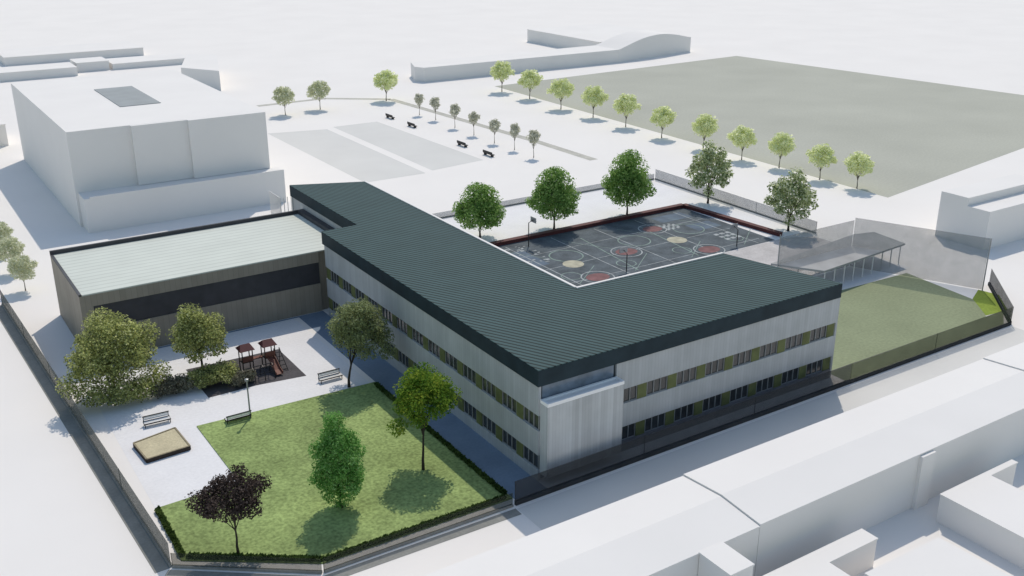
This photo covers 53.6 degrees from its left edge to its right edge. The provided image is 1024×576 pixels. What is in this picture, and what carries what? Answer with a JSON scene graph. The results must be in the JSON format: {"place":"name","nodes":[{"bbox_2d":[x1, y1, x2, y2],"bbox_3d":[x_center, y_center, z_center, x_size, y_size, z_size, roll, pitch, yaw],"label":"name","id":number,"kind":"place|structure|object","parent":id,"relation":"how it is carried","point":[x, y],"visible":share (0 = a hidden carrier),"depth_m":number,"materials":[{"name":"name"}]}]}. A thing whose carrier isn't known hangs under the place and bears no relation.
{"place":"outdoors","nodes":[
{"label":"outdoors","id":0,"kind":"place"},
{"bbox_2d":[0,118,8,145],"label":"white building","id":1,"kind":"structure","parent":0,"point":[3,138],"depth_m":241.60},
{"bbox_2d":[0,62,77,81],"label":"white building","id":2,"kind":"structure","parent":0,"point":[29,72],"depth_m":334.04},
{"bbox_2d":[0,41,143,65],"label":"white building","id":3,"kind":"structure","parent":0,"point":[36,55],"depth_m":374.28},
{"bbox_2d":[69,57,109,71],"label":"white building","id":4,"kind":"structure","parent":0,"point":[91,64],"depth_m":348.22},
{"bbox_2d":[107,53,185,69],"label":"white building","id":5,"kind":"structure","parent":0,"point":[145,61],"depth_m":358.89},
{"bbox_2d":[11,69,285,232],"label":"white building","id":6,"kind":"structure","parent":0,"point":[109,152],"depth_m":189.75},
{"bbox_2d":[181,54,220,90],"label":"white building","id":7,"kind":"structure","parent":0,"point":[203,68],"depth_m":315.36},
{"bbox_2d":[81,319,368,507],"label":"courtyard paving","id":8,"kind":"structure","parent":0,"point":[200,464],"depth_m":118.46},
{"bbox_2d":[54,306,173,407],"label":"olive tree","id":9,"kind":"object","parent":8,"relation":"on","point":[98,357],"visible":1,"depth_m":116.16,"materials":[{"name":"green plant"}]},
{"bbox_2d":[142,411,170,427],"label":"bench","id":10,"kind":"object","parent":8,"relation":"on","point":[155,420],"visible":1,"depth_m":113.71,"materials":[{"name":"black metal"}]},
{"bbox_2d":[133,427,190,462],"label":"sandbox","id":11,"kind":"object","parent":8,"relation":"on","point":[164,444],"visible":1,"depth_m":108.44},
{"bbox_2d":[151,373,197,398],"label":"shrub","id":12,"kind":"object","parent":8,"relation":"on","point":[176,384],"visible":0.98,"depth_m":119.74,"materials":[{"name":"green plant"}]},
{"bbox_2d":[186,349,305,397],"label":"playground surface","id":13,"kind":"object","parent":8,"relation":"on","point":[220,388],"visible":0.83,"depth_m":125.41,"materials":[{"name":"grey rubber"}]},
{"bbox_2d":[165,302,228,366],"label":"olive tree","id":14,"kind":"object","parent":13,"relation":"on","point":[191,330],"visible":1,"depth_m":121.93,"materials":[{"name":"green plant"}]},
{"bbox_2d":[185,358,238,388],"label":"shrub","id":15,"kind":"object","parent":13,"relation":"on","point":[209,374],"visible":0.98,"depth_m":121.63,"materials":[{"name":"green plant"}]},
{"bbox_2d":[231,368,256,386],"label":"shrub","id":16,"kind":"object","parent":13,"relation":"on","point":[239,378],"visible":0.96,"depth_m":122.34,"materials":[{"name":"green plant"}]},
{"bbox_2d":[236,338,287,384],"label":"play tower","id":17,"kind":"structure","parent":13,"relation":"on","point":[271,356],"depth_m":126.14,"materials":[{"name":"wood"}]},
{"bbox_2d":[317,368,342,383],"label":"bench","id":18,"kind":"object","parent":8,"relation":"on","point":[328,376],"visible":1,"depth_m":124.05,"materials":[{"name":"black metal"}]},
{"bbox_2d":[325,297,397,386],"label":"tree","id":19,"kind":"object","parent":8,"relation":"on","point":[363,319],"visible":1,"depth_m":120.29,"materials":[{"name":"green plant"}]},
{"bbox_2d":[120,311,530,498],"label":"service path","id":20,"kind":"structure","parent":0,"point":[492,461],"depth_m":112.64,"materials":[{"name":"concrete"}]},
{"bbox_2d":[161,382,512,563],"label":"lawn","id":21,"kind":"structure","parent":0,"point":[400,488],"depth_m":101.71,"materials":[{"name":"green plant"}]},
{"bbox_2d":[154,505,185,556],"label":"hedge","id":22,"kind":"object","parent":21,"relation":"on","point":[170,532],"visible":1,"depth_m":93.83,"materials":[{"name":"green plant"}]},
{"bbox_2d":[183,463,271,553],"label":"purple leaf tree","id":23,"kind":"object","parent":21,"relation":"on","point":[224,493],"visible":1,"depth_m":88.30,"materials":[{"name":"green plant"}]},
{"bbox_2d":[224,410,251,423],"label":"bench","id":24,"kind":"object","parent":21,"relation":"on","point":[227,419],"visible":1,"depth_m":114.00,"materials":[{"name":"black metal"}]},
{"bbox_2d":[186,551,324,561],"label":"hedge","id":25,"kind":"object","parent":21,"relation":"on","point":[247,556],"visible":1,"depth_m":90.29,"materials":[{"name":"green plant"}]},
{"bbox_2d":[307,411,367,509],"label":"columnar tree","id":26,"kind":"object","parent":21,"relation":"on","point":[339,454],"visible":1,"depth_m":95.00,"materials":[{"name":"green plant"}]},
{"bbox_2d":[324,494,505,560],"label":"hedge","id":27,"kind":"object","parent":21,"relation":"on","point":[394,534],"visible":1,"depth_m":94.43,"materials":[{"name":"green plant"}]},
{"bbox_2d":[386,362,462,469],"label":"maple tree","id":28,"kind":"object","parent":21,"relation":"on","point":[419,393],"visible":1,"depth_m":101.73,"materials":[{"name":"green plant"}]},
{"bbox_2d":[374,382,507,493],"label":"hedge","id":29,"kind":"object","parent":21,"relation":"on","point":[458,453],"visible":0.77,"depth_m":107.51,"materials":[{"name":"green plant"}]},
{"bbox_2d":[0,0,1023,575],"bbox_3d":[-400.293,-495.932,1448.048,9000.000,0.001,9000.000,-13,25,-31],"label":"ground","id":30,"kind":"structure","parent":0,"point":[58,514],"depth_m":253.15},
{"bbox_2d":[0,222,13,243],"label":"street tree","id":31,"kind":"object","parent":30,"relation":"on","point":[6,230],"visible":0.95,"depth_m":166.22,"materials":[{"name":"green plant"}]},
{"bbox_2d":[0,236,25,261],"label":"street tree","id":32,"kind":"object","parent":30,"relation":"on","point":[16,249],"visible":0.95,"depth_m":157.60,"materials":[{"name":"green plant"}]},
{"bbox_2d":[6,254,38,290],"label":"street tree","id":33,"kind":"object","parent":30,"relation":"on","point":[22,266],"visible":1,"depth_m":150.54,"materials":[{"name":"green plant"}]},
{"bbox_2d":[0,290,172,567],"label":"boundary fence","id":34,"kind":"object","parent":30,"relation":"on","point":[158,539],"visible":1,"depth_m":106.64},
{"bbox_2d":[49,209,334,348],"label":"sports hall","id":35,"kind":"structure","parent":30,"relation":"on","point":[247,272],"depth_m":138.96,"materials":[{"name":"metal"}]},
{"bbox_2d":[172,564,321,573],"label":"boundary fence","id":36,"kind":"object","parent":30,"relation":"on","point":[250,569],"visible":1,"depth_m":88.89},
{"bbox_2d":[0,305,520,575],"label":"kerb strip","id":37,"kind":"object","parent":30,"relation":"on","point":[142,539],"visible":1,"depth_m":97.05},
{"bbox_2d":[271,86,294,114],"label":"park tree","id":38,"kind":"object","parent":30,"relation":"on","point":[288,95],"visible":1,"depth_m":273.78,"materials":[{"name":"green plant"}]},
{"bbox_2d":[306,80,330,109],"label":"park tree","id":39,"kind":"object","parent":30,"relation":"on","point":[320,89],"visible":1,"depth_m":281.56,"materials":[{"name":"green plant"}]},
{"bbox_2d":[268,129,423,181],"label":"parking lot","id":40,"kind":"structure","parent":30,"relation":"on","point":[363,163],"depth_m":233.32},
{"bbox_2d":[373,69,398,100],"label":"park tree","id":41,"kind":"object","parent":30,"relation":"on","point":[385,79],"visible":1,"depth_m":292.74,"materials":[{"name":"green plant"}]},
{"bbox_2d":[334,122,481,169],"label":"gravel lot","id":42,"kind":"structure","parent":30,"relation":"on","point":[428,154],"depth_m":241.83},
{"bbox_2d":[323,504,512,572],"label":"boundary fence","id":43,"kind":"object","parent":30,"relation":"on","point":[389,548],"visible":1,"depth_m":93.06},
{"bbox_2d":[256,98,595,159],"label":"planting bed","id":44,"kind":"object","parent":30,"relation":"on","point":[508,133],"visible":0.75,"depth_m":272.76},
{"bbox_2d":[488,119,500,142],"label":"young tree","id":45,"kind":"object","parent":30,"relation":"on","point":[494,125],"visible":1,"depth_m":243.16,"materials":[{"name":"green plant"}]},
{"bbox_2d":[489,60,514,91],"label":"tree","id":46,"kind":"object","parent":30,"relation":"on","point":[501,67],"visible":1,"depth_m":307.14,"materials":[{"name":"green plant"}]},
{"bbox_2d":[509,123,520,149],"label":"young tree","id":47,"kind":"object","parent":30,"relation":"on","point":[514,127],"visible":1,"depth_m":236.64,"materials":[{"name":"green plant"}]},
{"bbox_2d":[517,69,543,98],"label":"tree","id":48,"kind":"object","parent":30,"relation":"on","point":[528,78],"visible":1,"depth_m":296.28,"materials":[{"name":"green plant"}]},
{"bbox_2d":[526,130,540,157],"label":"young tree","id":49,"kind":"object","parent":30,"relation":"on","point":[534,136],"visible":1,"depth_m":229.38,"materials":[{"name":"green plant"}]},
{"bbox_2d":[411,30,690,81],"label":"long hall","id":50,"kind":"structure","parent":30,"relation":"on","point":[633,45],"depth_m":356.02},
{"bbox_2d":[546,78,574,108],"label":"tree","id":51,"kind":"object","parent":30,"relation":"on","point":[557,87],"visible":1,"depth_m":281.52,"materials":[{"name":"green plant"}]},
{"bbox_2d":[580,85,609,117],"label":"tree","id":52,"kind":"object","parent":30,"relation":"on","point":[594,96],"visible":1,"depth_m":270.77,"materials":[{"name":"green plant"}]},
{"bbox_2d":[612,93,641,126],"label":"tree","id":53,"kind":"object","parent":30,"relation":"on","point":[628,102],"visible":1,"depth_m":259.28,"materials":[{"name":"green plant"}]},
{"bbox_2d":[649,105,676,137],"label":"tree","id":54,"kind":"object","parent":30,"relation":"on","point":[662,116],"visible":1,"depth_m":247.26,"materials":[{"name":"green plant"}]},
{"bbox_2d":[443,181,909,287],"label":"school yard","id":55,"kind":"structure","parent":30,"relation":"on","point":[592,206],"depth_m":186.05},
{"bbox_2d":[451,182,505,237],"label":"round tree","id":56,"kind":"object","parent":55,"relation":"on","point":[480,205],"visible":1,"depth_m":172.44,"materials":[{"name":"green plant"}]},
{"bbox_2d":[525,166,580,228],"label":"round tree","id":57,"kind":"object","parent":55,"relation":"on","point":[555,195],"visible":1,"depth_m":176.73,"materials":[{"name":"green plant"}]},
{"bbox_2d":[489,203,684,245],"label":"wall","id":58,"kind":"structure","parent":55,"relation":"on","point":[584,225],"depth_m":181.73,"materials":[{"name":"red paint"}]},
{"bbox_2d":[601,149,656,213],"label":"round tree","id":59,"kind":"object","parent":55,"relation":"on","point":[631,175],"visible":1,"depth_m":183.73,"materials":[{"name":"green plant"}]},
{"bbox_2d":[497,208,773,285],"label":"sports court","id":60,"kind":"object","parent":55,"relation":"on","point":[580,257],"visible":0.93,"depth_m":172.57,"materials":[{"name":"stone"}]},
{"bbox_2d":[685,140,734,203],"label":"silver tree","id":61,"kind":"object","parent":55,"relation":"on","point":[706,158],"visible":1,"depth_m":192.49,"materials":[{"name":"green plant"}]},
{"bbox_2d":[683,203,782,236],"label":"wall","id":62,"kind":"structure","parent":55,"relation":"on","point":[735,220],"depth_m":184.53,"materials":[{"name":"red paint"}]},
{"bbox_2d":[763,167,818,230],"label":"silver tree","id":63,"kind":"object","parent":55,"relation":"on","point":[801,191],"visible":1,"depth_m":176.29,"materials":[{"name":"green plant"}]},
{"bbox_2d":[771,232,904,283],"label":"canopy","id":64,"kind":"object","parent":55,"relation":"on","point":[839,253],"visible":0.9,"depth_m":158.42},
{"bbox_2d":[514,363,851,505],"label":"boundary fence","id":65,"kind":"object","parent":30,"relation":"on","point":[548,481],"visible":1,"depth_m":108.35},
{"bbox_2d":[691,113,719,142],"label":"tree","id":66,"kind":"object","parent":30,"relation":"on","point":[707,126],"visible":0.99,"depth_m":235.69,"materials":[{"name":"green plant"}]},
{"bbox_2d":[698,542,754,575],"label":"house extension","id":67,"kind":"object","parent":30,"relation":"on","point":[721,559],"visible":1,"depth_m":80.77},
{"bbox_2d":[655,178,816,233],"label":"boundary fence","id":68,"kind":"object","parent":30,"relation":"on","point":[737,206],"visible":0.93,"depth_m":193.78,"materials":[{"name":"grey concrete"}]},
{"bbox_2d":[726,125,757,159],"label":"tree","id":69,"kind":"object","parent":30,"relation":"on","point":[740,136],"visible":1,"depth_m":226.29,"materials":[{"name":"green plant"}]},
{"bbox_2d":[768,132,796,167],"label":"tree","id":70,"kind":"object","parent":30,"relation":"on","point":[782,142],"visible":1,"depth_m":219.31,"materials":[{"name":"green plant"}]},
{"bbox_2d":[763,528,877,575],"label":"house extension","id":71,"kind":"object","parent":30,"relation":"on","point":[852,554],"visible":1,"depth_m":86.56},
{"bbox_2d":[805,143,837,179],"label":"tree","id":72,"kind":"object","parent":30,"relation":"on","point":[821,155],"visible":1,"depth_m":210.15,"materials":[{"name":"green plant"}]},
{"bbox_2d":[842,151,874,188],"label":"tree","id":73,"kind":"object","parent":30,"relation":"on","point":[857,163],"visible":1,"depth_m":203.94,"materials":[{"name":"green plant"}]},
{"bbox_2d":[850,322,1010,383],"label":"boundary fence","id":74,"kind":"object","parent":30,"relation":"on","point":[897,364],"visible":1,"depth_m":130.86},
{"bbox_2d":[864,537,1008,575],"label":"house extension","id":75,"kind":"object","parent":30,"relation":"on","point":[938,556],"visible":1,"depth_m":84.87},
{"bbox_2d":[936,459,1023,568],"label":"house extension","id":76,"kind":"object","parent":30,"relation":"on","point":[985,510],"visible":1,"depth_m":93.32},
{"bbox_2d":[988,269,1013,324],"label":"boundary fence","id":77,"kind":"object","parent":30,"relation":"on","point":[1002,299],"visible":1,"depth_m":146.51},
{"bbox_2d":[269,181,842,474],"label":"school building","id":78,"kind":"structure","parent":0,"point":[544,370],"depth_m":114.55,"materials":[{"name":"grey metal"}]},
{"bbox_2d":[412,328,422,346],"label":"window","id":79,"kind":"structure","parent":78,"relation":"in","point":[417,337],"depth_m":120.54,"materials":[{"name":"grey glass"}]},
{"bbox_2d":[428,339,439,358],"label":"window","id":80,"kind":"structure","parent":78,"relation":"in","point":[433,348],"depth_m":117.37,"materials":[{"name":"grey glass"}]},
{"bbox_2d":[445,351,456,370],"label":"window","id":81,"kind":"structure","parent":78,"relation":"in","point":[450,360],"depth_m":114.27,"materials":[{"name":"grey glass"}]},
{"bbox_2d":[463,364,475,384],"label":"window","id":82,"kind":"structure","parent":78,"relation":"in","point":[468,373],"depth_m":111.10,"materials":[{"name":"grey glass"}]},
{"bbox_2d":[464,400,475,420],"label":"window","id":83,"kind":"structure","parent":78,"relation":"in","point":[469,409],"depth_m":112.71,"materials":[{"name":"black glass"}]},
{"bbox_2d":[482,414,495,435],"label":"window","id":84,"kind":"structure","parent":78,"relation":"in","point":[488,424],"depth_m":109.54,"materials":[{"name":"black glass"}]},
{"bbox_2d":[482,377,495,398],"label":"window","id":85,"kind":"structure","parent":78,"relation":"in","point":[488,387],"depth_m":107.94,"materials":[{"name":"grey glass"}]},
{"bbox_2d":[502,429,515,451],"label":"window","id":86,"kind":"structure","parent":78,"relation":"in","point":[509,440],"depth_m":106.48,"materials":[{"name":"black glass"}]},
{"bbox_2d":[502,391,515,413],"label":"window","id":87,"kind":"structure","parent":78,"relation":"in","point":[507,401],"depth_m":104.88,"materials":[{"name":"grey glass"}]},
{"bbox_2d":[523,445,539,469],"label":"window","id":88,"kind":"structure","parent":78,"relation":"in","point":[528,455],"depth_m":103.25,"materials":[{"name":"black glass"}]},
{"bbox_2d":[523,406,539,429],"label":"window","id":89,"kind":"structure","parent":78,"relation":"in","point":[531,418],"depth_m":101.64,"materials":[{"name":"grey glass"}]},
{"bbox_2d":[622,423,634,439],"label":"window","id":90,"kind":"structure","parent":78,"relation":"in","point":[628,431],"depth_m":108.15,"materials":[{"name":"black glass"}]},
{"bbox_2d":[623,385,636,402],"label":"window","id":91,"kind":"structure","parent":78,"relation":"in","point":[630,393],"depth_m":106.55,"materials":[{"name":"grey glass"}]},
{"bbox_2d":[644,413,664,432],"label":"window","id":92,"kind":"structure","parent":78,"relation":"in","point":[657,421],"depth_m":110.02,"materials":[{"name":"black glass"}]},
{"bbox_2d":[646,376,667,395],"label":"window","id":93,"kind":"structure","parent":78,"relation":"in","point":[659,384],"depth_m":108.42,"materials":[{"name":"grey glass"}]},
{"bbox_2d":[674,403,693,421],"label":"window","id":94,"kind":"structure","parent":78,"relation":"in","point":[686,411],"depth_m":112.16,"materials":[{"name":"black glass"}]},
{"bbox_2d":[676,366,696,385],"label":"window","id":95,"kind":"structure","parent":78,"relation":"in","point":[688,375],"depth_m":110.57,"materials":[{"name":"grey glass"}]},
{"bbox_2d":[702,393,721,411],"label":"window","id":96,"kind":"structure","parent":78,"relation":"in","point":[710,403],"depth_m":114.29,"materials":[{"name":"black glass"}]},
{"bbox_2d":[705,358,724,375],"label":"window","id":97,"kind":"structure","parent":78,"relation":"in","point":[716,366],"depth_m":112.68,"materials":[{"name":"grey glass"}]},
{"bbox_2d":[729,384,748,402],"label":"window","id":98,"kind":"structure","parent":78,"relation":"in","point":[736,394],"depth_m":116.43,"materials":[{"name":"black glass"}]},
{"bbox_2d":[732,349,751,367],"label":"window","id":99,"kind":"structure","parent":78,"relation":"in","point":[744,357],"depth_m":114.85,"materials":[{"name":"grey glass"}]},
{"bbox_2d":[756,376,773,393],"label":"window","id":100,"kind":"structure","parent":78,"relation":"in","point":[765,384],"depth_m":118.58,"materials":[{"name":"black glass"}]},
{"bbox_2d":[759,341,777,358],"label":"window","id":101,"kind":"structure","parent":78,"relation":"in","point":[769,349],"depth_m":116.98,"materials":[{"name":"grey glass"}]},
{"bbox_2d":[781,367,798,384],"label":"window","id":102,"kind":"structure","parent":78,"relation":"in","point":[791,375],"depth_m":120.73,"materials":[{"name":"black glass"}]},
{"bbox_2d":[785,333,802,350],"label":"window","id":103,"kind":"structure","parent":78,"relation":"in","point":[794,341],"depth_m":119.15,"materials":[{"name":"grey glass"}]},
{"bbox_2d":[805,359,822,376],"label":"window","id":104,"kind":"structure","parent":78,"relation":"in","point":[814,367],"depth_m":122.88,"materials":[{"name":"black glass"}]},
{"bbox_2d":[809,325,826,342],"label":"window","id":105,"kind":"structure","parent":78,"relation":"in","point":[819,333],"depth_m":121.29,"materials":[{"name":"grey glass"}]},
{"bbox_2d":[424,476,759,575],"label":"terraced house","id":106,"kind":"structure","parent":0,"point":[674,527],"depth_m":83.11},
{"bbox_2d":[527,23,677,47],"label":"white building","id":107,"kind":"structure","parent":0,"point":[576,36],"depth_m":408.68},
{"bbox_2d":[495,56,1023,197],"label":"sports field","id":108,"kind":"structure","parent":0,"point":[906,134],"depth_m":280.48,"materials":[{"name":"plant"}]},
{"bbox_2d":[517,327,1023,529],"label":"pavement","id":109,"kind":"structure","parent":0,"point":[550,511],"depth_m":111.18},
{"bbox_2d":[724,236,830,271],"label":"grey paving","id":110,"kind":"structure","parent":0,"point":[766,253],"depth_m":170.60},
{"bbox_2d":[684,359,1023,575],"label":"terraced house","id":111,"kind":"structure","parent":0,"point":[797,494],"depth_m":96.47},
{"bbox_2d":[832,273,985,369],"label":"play lawn","id":112,"kind":"structure","parent":0,"point":[882,315],"depth_m":143.87,"materials":[{"name":"green plant"}]},
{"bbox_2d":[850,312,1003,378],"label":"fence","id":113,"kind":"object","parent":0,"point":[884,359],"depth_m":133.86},
{"bbox_2d":[935,174,1023,249],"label":"white house","id":114,"kind":"structure","parent":0,"point":[979,215],"depth_m":173.06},
{"bbox_2d":[973,290,1001,315],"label":"grass corner","id":115,"kind":"object","parent":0,"point":[986,303],"depth_m":148.14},
{"bbox_2d":[983,342,1023,370],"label":"terraced house","id":116,"kind":"structure","parent":0,"point":[1012,356],"depth_m":115.52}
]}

